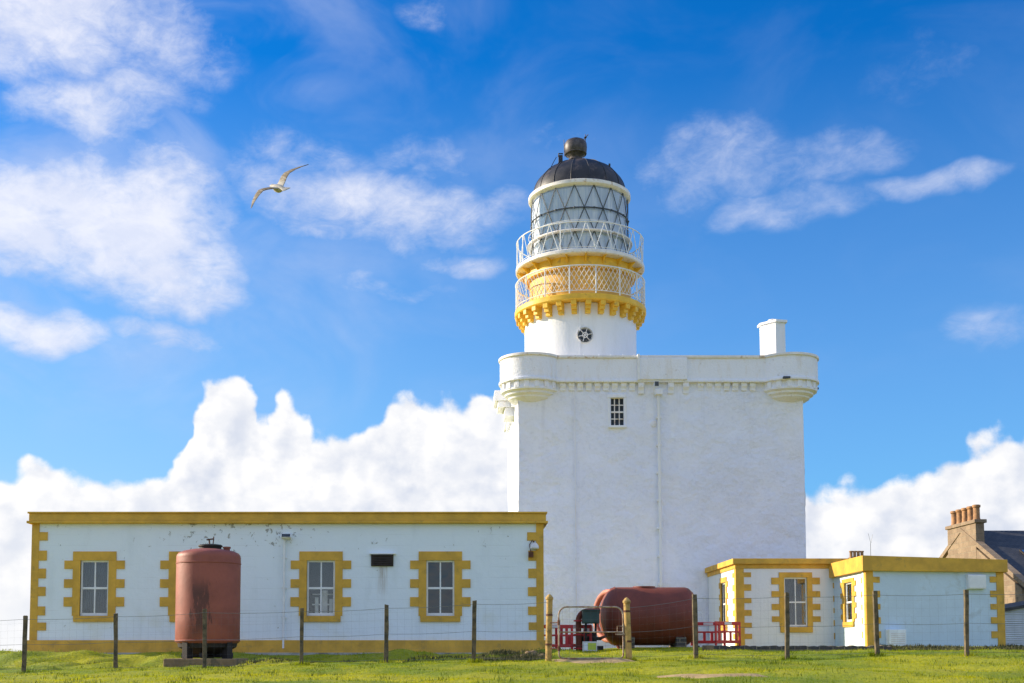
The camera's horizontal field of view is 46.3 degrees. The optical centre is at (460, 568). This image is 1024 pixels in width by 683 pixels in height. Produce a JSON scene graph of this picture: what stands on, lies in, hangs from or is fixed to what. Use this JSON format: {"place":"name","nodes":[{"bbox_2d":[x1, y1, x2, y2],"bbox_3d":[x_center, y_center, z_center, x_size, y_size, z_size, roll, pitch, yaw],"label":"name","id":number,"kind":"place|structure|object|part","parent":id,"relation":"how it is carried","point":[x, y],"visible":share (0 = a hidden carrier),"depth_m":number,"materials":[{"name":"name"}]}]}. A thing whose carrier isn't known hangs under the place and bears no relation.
{"place":"outdoors","nodes":[
{"label":"outdoors","id":0,"kind":"place"},
{"bbox_2d":[83,653,476,667],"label":"rough grass","id":1,"kind":"structure","parent":0,"point":[254,660],"depth_m":28.35,"materials":[{"name":"green plant"}]},
{"bbox_2d":[251,164,308,207],"bbox_3d":[-3.758,-7.890,24.588,1.527,0.362,0.764,-32,37,-23],"label":"seagull","id":2,"kind":"object","parent":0,"point":[279,187],"visible":1,"depth_m":24.55,"materials":[{"name":"white"}]},
{"bbox_2d":[105,653,480,654],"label":"pavement","id":3,"kind":"structure","parent":0,"point":[304,653],"depth_m":33.17,"materials":[{"name":"concrete"}]},
{"bbox_2d":[17,649,977,672],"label":"rough grass","id":4,"kind":"structure","parent":0,"point":[634,659],"depth_m":24.19,"materials":[{"name":"green plant"}]},
{"bbox_2d":[0,646,1023,682],"bbox_3d":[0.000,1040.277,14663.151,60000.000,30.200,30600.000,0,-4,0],"label":"ground","id":5,"kind":"structure","parent":0,"point":[138,658],"depth_m":21.23,"materials":[{"name":"green plant"}]},
{"bbox_2d":[163,658,247,667],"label":"concrete plinth","id":6,"kind":"structure","parent":5,"relation":"on","point":[176,662],"depth_m":29.06,"materials":[{"name":"grey concrete"}]},
{"bbox_2d":[174,537,240,658],"bbox_3d":[-6.348,0.714,30.023,1.618,3.067,1.618,0,-4,0],"label":"upright tank","id":7,"kind":"object","parent":6,"relation":"on","point":[208,577],"visible":0.93,"depth_m":29.36,"materials":[{"name":"red metal"}]},
{"bbox_2d":[0,600,546,671],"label":"wire fence","id":8,"kind":"object","parent":5,"relation":"on","point":[24,644],"visible":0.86,"depth_m":25.01,"materials":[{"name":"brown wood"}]},
{"bbox_2d":[26,512,547,652],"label":"station building","id":9,"kind":"structure","parent":5,"relation":"on","point":[95,567],"depth_m":34.06,"materials":[{"name":"white paint"}]},
{"bbox_2d":[63,551,124,621],"bbox_3d":[-10.444,0.508,34.111,1.724,2.008,0.247,0,-4,0],"label":"window","id":10,"kind":"structure","parent":9,"relation":"in","point":[99,583],"depth_m":34.07,"materials":[{"name":"paint"}]},
{"bbox_2d":[160,551,180,621],"bbox_3d":[-7.709,0.505,34.068,1.724,2.008,0.160,0,-4,0],"label":"window","id":11,"kind":"structure","parent":9,"relation":"in","point":[170,601],"depth_m":34.02,"materials":[{"name":"paint"}]},
{"bbox_2d":[281,534,291,538],"bbox_3d":[-4.961,-0.920,34.011,0.280,0.155,0.271,0,-4,0],"label":"floodlight","id":12,"kind":"object","parent":9,"relation":"attached to","point":[286,536],"visible":1,"depth_m":33.89,"materials":[{"name":"white paint"}]},
{"bbox_2d":[290,551,350,621],"bbox_3d":[-3.988,0.523,34.327,1.724,2.008,0.680,0,-4,0],"label":"window","id":13,"kind":"structure","parent":9,"relation":"in","point":[320,584],"depth_m":34.07,"materials":[{"name":"paint"}]},
{"bbox_2d":[410,551,470,621],"bbox_3d":[-0.584,0.505,34.068,1.724,2.008,0.160,0,-4,0],"label":"window","id":14,"kind":"structure","parent":9,"relation":"in","point":[439,583],"depth_m":34.07,"materials":[{"name":"paint"}]},
{"bbox_2d":[528,540,538,556],"bbox_3d":[2.076,-0.587,33.989,0.300,0.506,0.270,0,-4,0],"label":"wall lamp","id":15,"kind":"object","parent":9,"relation":"attached to","point":[534,545],"visible":1,"depth_m":33.95,"materials":[{"name":"white plastic"}]},
{"bbox_2d":[476,648,544,660],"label":"rough grass","id":16,"kind":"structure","parent":5,"relation":"on","point":[524,657],"depth_m":25.97,"materials":[{"name":"green plant"}]},
{"bbox_2d":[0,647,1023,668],"bbox_3d":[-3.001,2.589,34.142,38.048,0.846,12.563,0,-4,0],"label":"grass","id":17,"kind":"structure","parent":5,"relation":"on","point":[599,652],"depth_m":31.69,"materials":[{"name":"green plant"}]},
{"bbox_2d":[545,594,552,660],"bbox_3d":[1.806,1.309,24.368,0.172,1.601,0.156,0,-4,0],"label":"gate post","id":18,"kind":"object","parent":5,"relation":"on","point":[549,615],"visible":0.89,"depth_m":24.33,"materials":[{"name":"wood"}]},
{"bbox_2d":[550,606,624,658],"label":"field gate","id":19,"kind":"structure","parent":18,"relation":"attached to","point":[569,631],"depth_m":24.16,"materials":[{"name":"metal"}]},
{"bbox_2d":[544,625,572,648],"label":"plastic barrier","id":20,"kind":"object","parent":5,"relation":"on","point":[566,627],"visible":0.37,"depth_m":40.97,"materials":[{"name":"plastic"}]},
{"bbox_2d":[555,625,591,647],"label":"plastic barrier","id":21,"kind":"object","parent":5,"relation":"on","point":[574,626],"visible":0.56,"depth_m":41.73,"materials":[{"name":"plastic"}]},
{"bbox_2d":[574,608,599,650],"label":"standpipe","id":22,"kind":"object","parent":5,"relation":"on","point":[578,620],"visible":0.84,"depth_m":41.47,"materials":[{"name":"metal"}]},
{"bbox_2d":[582,641,596,651],"bbox_3d":[4.130,2.582,38.559,0.484,0.478,0.306,1,-4,-8],"label":"site notice","id":23,"kind":"object","parent":5,"relation":"on","point":[588,648],"visible":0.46,"depth_m":38.41,"materials":[{"name":"white plastic"}]},
{"bbox_2d":[581,610,599,640],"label":"control cabinet","id":24,"kind":"object","parent":5,"relation":"on","point":[590,616],"visible":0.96,"depth_m":41.18,"materials":[{"name":"green metal"}]},
{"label":"door","id":25,"kind":"part","parent":24,"relation":"part of","materials":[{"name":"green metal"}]},
{"bbox_2d":[581,624,607,649],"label":"pump unit","id":26,"kind":"object","parent":5,"relation":"on","point":[598,638],"visible":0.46,"depth_m":41.72,"materials":[{"name":"metal"}]},
{"bbox_2d":[623,597,631,659],"bbox_3d":[3.332,1.292,23.868,0.183,1.450,0.156,0,-4,0],"label":"gate post","id":27,"kind":"object","parent":5,"relation":"on","point":[627,626],"visible":0.89,"depth_m":23.83,"materials":[{"name":"wood"}]},
{"bbox_2d":[593,586,692,648],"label":"oil tank","id":28,"kind":"object","parent":5,"relation":"on","point":[647,597],"visible":0.74,"depth_m":41.65,"materials":[{"name":"red metal"}]},
{"bbox_2d":[493,134,818,649],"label":"lighthouse","id":29,"kind":"object","parent":5,"relation":"on","point":[628,466],"visible":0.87,"depth_m":49.48,"materials":[{"name":"white paint"}]},
{"bbox_2d":[607,394,626,427],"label":"window","id":30,"kind":"structure","parent":29,"relation":"in","point":[618,401],"depth_m":49.64,"materials":[{"name":"white wood"}]},
{"bbox_2d":[691,622,725,646],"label":"plastic barrier","id":31,"kind":"object","parent":5,"relation":"on","point":[704,641],"visible":0.41,"depth_m":43.12,"materials":[{"name":"plastic"}]},
{"bbox_2d":[714,621,740,646],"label":"plastic barrier","id":32,"kind":"object","parent":5,"relation":"on","point":[719,631],"visible":0.84,"depth_m":42.49,"materials":[{"name":"plastic"}]},
{"bbox_2d":[705,558,849,646],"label":"store building","id":33,"kind":"structure","parent":5,"relation":"on","point":[805,583],"depth_m":44.04,"materials":[{"name":"white paint"}]},
{"bbox_2d":[719,577,728,630],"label":"window","id":34,"kind":"structure","parent":33,"relation":"in","point":[725,595],"depth_m":46.33,"materials":[{"name":"paint"}]},
{"bbox_2d":[771,572,820,631],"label":"window","id":35,"kind":"structure","parent":33,"relation":"in","point":[800,591],"depth_m":44.05,"materials":[{"name":"paint"}]},
{"bbox_2d":[702,645,891,650],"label":"garden wall","id":36,"kind":"structure","parent":5,"relation":"on","point":[776,647],"depth_m":37.92,"materials":[{"name":"stone"}]},
{"bbox_2d":[630,590,1023,659],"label":"wire fence","id":37,"kind":"object","parent":5,"relation":"on","point":[965,594],"visible":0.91,"depth_m":23.45,"materials":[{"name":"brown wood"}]},
{"bbox_2d":[885,629,905,645],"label":"heat pump box","id":38,"kind":"object","parent":5,"relation":"on","point":[894,636],"visible":0.69,"depth_m":40.08,"materials":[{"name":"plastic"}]},
{"bbox_2d":[829,555,1007,645],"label":"annex building","id":39,"kind":"structure","parent":5,"relation":"on","point":[913,581],"depth_m":40.70,"materials":[{"name":"white paint"}]},
{"bbox_2d":[840,577,856,626],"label":"window","id":40,"kind":"structure","parent":39,"relation":"in","point":[850,603],"depth_m":42.43,"materials":[{"name":"paint"}]},
{"bbox_2d":[966,575,985,588],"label":"meter box","id":41,"kind":"object","parent":39,"relation":"attached to","point":[975,581],"visible":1,"depth_m":40.76,"materials":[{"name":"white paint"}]},
{"bbox_2d":[969,575,985,587],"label":"door","id":42,"kind":"structure","parent":41,"relation":"in","point":[974,581],"depth_m":40.75,"materials":[{"name":"white paint"}]},
{"bbox_2d":[880,643,1023,650],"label":"rough grass","id":43,"kind":"structure","parent":5,"relation":"on","point":[971,648],"depth_m":38.66,"materials":[{"name":"green plant"}]},
{"bbox_2d":[939,504,1023,603],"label":"stone house","id":44,"kind":"structure","parent":5,"relation":"on","point":[969,537],"depth_m":60.44,"materials":[{"name":"stone"}]},
{"bbox_2d":[1005,601,1023,645],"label":"shed","id":45,"kind":"structure","parent":5,"relation":"on","point":[1014,620],"depth_m":46.95,"materials":[{"name":"metal"}]},
{"bbox_2d":[0,0,1023,651],"label":"sky","id":46,"kind":"structure","parent":0,"point":[849,173],"materials":[{"name":"blue"}]},
{"bbox_2d":[554,659,632,663],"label":"path","id":47,"kind":"structure","parent":0,"point":[581,661],"depth_m":23.64,"materials":[{"name":"beige concrete"}]},
{"bbox_2d":[657,673,766,677],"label":"path","id":48,"kind":"structure","parent":0,"point":[711,675],"depth_m":17.62,"materials":[{"name":"stone"}]},
{"bbox_2d":[849,551,863,557],"bbox_3d":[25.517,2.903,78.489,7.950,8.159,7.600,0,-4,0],"label":"chimney","id":49,"kind":"object","parent":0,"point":[853,554],"visible":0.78,"depth_m":78.48,"materials":[{"name":"stone"}]}
]}

